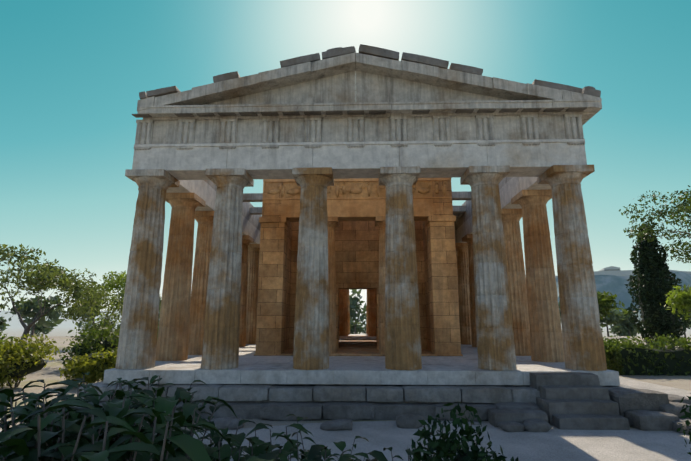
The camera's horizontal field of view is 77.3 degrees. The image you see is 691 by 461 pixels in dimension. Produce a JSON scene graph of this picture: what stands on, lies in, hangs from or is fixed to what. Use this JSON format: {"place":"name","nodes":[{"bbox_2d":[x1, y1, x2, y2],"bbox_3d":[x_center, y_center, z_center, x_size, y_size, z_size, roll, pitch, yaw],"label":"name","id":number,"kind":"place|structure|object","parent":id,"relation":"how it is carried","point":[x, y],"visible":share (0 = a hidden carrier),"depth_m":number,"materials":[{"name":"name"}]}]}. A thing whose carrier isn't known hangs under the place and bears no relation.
{"place":"outdoors","nodes":[
{"label":"outdoors","id":0,"kind":"place"},
{"bbox_2d":[0,377,690,460],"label":"paved ground","id":1,"kind":"structure","parent":0,"point":[553,443],"depth_m":8.74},
{"bbox_2d":[527,372,629,429],"bbox_3d":[5.602,4.301,10.717,1.648,1.398,1.989,0,-12,2],"label":"stair","id":2,"kind":"object","parent":1,"relation":"on","point":[573,401],"visible":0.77,"depth_m":10.24,"materials":[{"name":"stone"}]},
{"bbox_2d":[677,393,690,454],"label":"bush","id":3,"kind":"object","parent":1,"relation":"on","point":[688,415],"visible":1,"depth_m":4.34,"materials":[{"name":"green plant"}]},
{"bbox_2d":[0,310,690,433],"bbox_3d":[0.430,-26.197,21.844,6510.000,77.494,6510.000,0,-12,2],"label":"ground","id":4,"kind":"structure","parent":0,"point":[49,373],"depth_m":19.33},
{"bbox_2d":[0,333,15,343],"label":"bush","id":5,"kind":"object","parent":4,"relation":"on","point":[3,337],"visible":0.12,"depth_m":19.07,"materials":[{"name":"green plant"}]},
{"bbox_2d":[0,333,59,387],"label":"bush","id":6,"kind":"object","parent":4,"relation":"on","point":[18,361],"visible":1,"depth_m":15.68,"materials":[{"name":"green plant"}]},
{"bbox_2d":[0,243,113,342],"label":"olive tree","id":7,"kind":"object","parent":4,"relation":"on","point":[50,276],"visible":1,"depth_m":23.98,"materials":[{"name":"green plant"}]},
{"bbox_2d":[59,347,117,383],"bbox_3d":[-9.450,5.273,16.688,2.712,1.574,2.542,6,-13,-28],"label":"bush","id":8,"kind":"object","parent":4,"relation":"on","point":[97,364],"visible":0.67,"depth_m":15.99,"materials":[{"name":"green plant"}]},
{"bbox_2d":[59,321,119,365],"bbox_3d":[-12.875,6.066,22.604,4.410,2.588,3.776,0,-12,2],"label":"bush","id":9,"kind":"object","parent":4,"relation":"on","point":[96,341],"visible":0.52,"depth_m":21.98,"materials":[{"name":"green plant"}]},
{"bbox_2d":[57,286,124,338],"bbox_3d":[-17.343,6.546,31.112,5.971,5.166,5.318,-3,-12,15],"label":"olive tree","id":10,"kind":"object","parent":4,"relation":"on","point":[110,308],"visible":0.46,"depth_m":31.44,"materials":[{"name":"green plant"}]},
{"bbox_2d":[89,270,126,337],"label":"olive tree","id":11,"kind":"object","parent":4,"relation":"on","point":[120,280],"visible":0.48,"depth_m":42.07,"materials":[{"name":"green plant"}]},
{"bbox_2d":[157,296,161,338],"bbox_3d":[-11.792,6.158,29.064,4.554,5.037,4.118,0,-12,2],"label":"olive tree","id":12,"kind":"object","parent":4,"relation":"on","point":[159,315],"depth_m":29.07,"materials":[{"name":"green plant"}]},
{"bbox_2d":[0,372,434,460],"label":"leafy plant","id":13,"kind":"object","parent":4,"relation":"on","point":[76,430],"visible":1,"depth_m":2.36,"materials":[{"name":"green plant"}]},
{"bbox_2d":[0,285,690,337],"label":"tree belt","id":14,"kind":"object","parent":4,"relation":"on","point":[621,326],"visible":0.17,"depth_m":82.84,"materials":[{"name":"green plant"}]},
{"bbox_2d":[191,388,690,434],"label":"stone blocks","id":15,"kind":"object","parent":4,"relation":"on","point":[646,410],"visible":0.79,"depth_m":9.88,"materials":[{"name":"stone"}]},
{"bbox_2d":[57,44,637,420],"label":"temple","id":16,"kind":"structure","parent":15,"relation":"on","point":[353,159],"depth_m":12.94,"materials":[{"name":"stone"}]},
{"bbox_2d":[407,401,518,460],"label":"bush","id":17,"kind":"object","parent":4,"relation":"on","point":[451,446],"visible":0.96,"depth_m":3.63,"materials":[{"name":"green plant"}]},
{"bbox_2d":[597,291,627,331],"bbox_3d":[18.086,6.704,31.720,3.796,4.990,3.722,4,-13,-20],"label":"green tree","id":18,"kind":"object","parent":4,"relation":"on","point":[606,301],"visible":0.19,"depth_m":31.23,"materials":[{"name":"green plant"}]},
{"bbox_2d":[603,336,642,345],"bbox_3d":[14.307,8.035,30.837,2.273,1.972,20.005,0,-12,2],"label":"hedge","id":19,"kind":"object","parent":4,"relation":"on","point":[607,339],"depth_m":22.30,"materials":[{"name":"green plant"}]},
{"bbox_2d":[603,332,690,375],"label":"hedge","id":20,"kind":"object","parent":4,"relation":"on","point":[649,359],"visible":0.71,"depth_m":19.60,"materials":[{"name":"green plant"}]},
{"bbox_2d":[618,185,690,262],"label":"tree","id":21,"kind":"object","parent":4,"relation":"on","point":[685,210],"visible":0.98,"depth_m":34.72,"materials":[{"name":"green plant"}]},
{"bbox_2d":[622,224,690,346],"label":"cypress tree","id":22,"kind":"object","parent":4,"relation":"on","point":[652,282],"visible":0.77,"depth_m":37.26,"materials":[{"name":"green plant"}]},
{"bbox_2d":[660,284,690,319],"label":"green tree","id":23,"kind":"object","parent":4,"relation":"on","point":[680,300],"visible":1,"depth_m":27.31,"materials":[{"name":"green plant"}]},
{"bbox_2d":[665,268,690,335],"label":"cypress tree","id":24,"kind":"object","parent":4,"relation":"on","point":[683,331],"visible":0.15,"depth_m":48.91,"materials":[{"name":"green plant"}]},
{"bbox_2d":[0,0,690,314],"label":"sky","id":25,"kind":"structure","parent":0,"point":[73,73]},
{"bbox_2d":[555,272,690,320],"bbox_3d":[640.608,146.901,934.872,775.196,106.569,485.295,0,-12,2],"label":"mountain","id":26,"kind":"structure","parent":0,"point":[614,285],"depth_m":836.95,"materials":[{"name":"grey stone"}]},
{"bbox_2d":[555,266,690,277],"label":"hill","id":27,"kind":"structure","parent":26,"relation":"on","point":[613,270],"depth_m":869.30,"materials":[{"name":"grey stone"}]}
]}

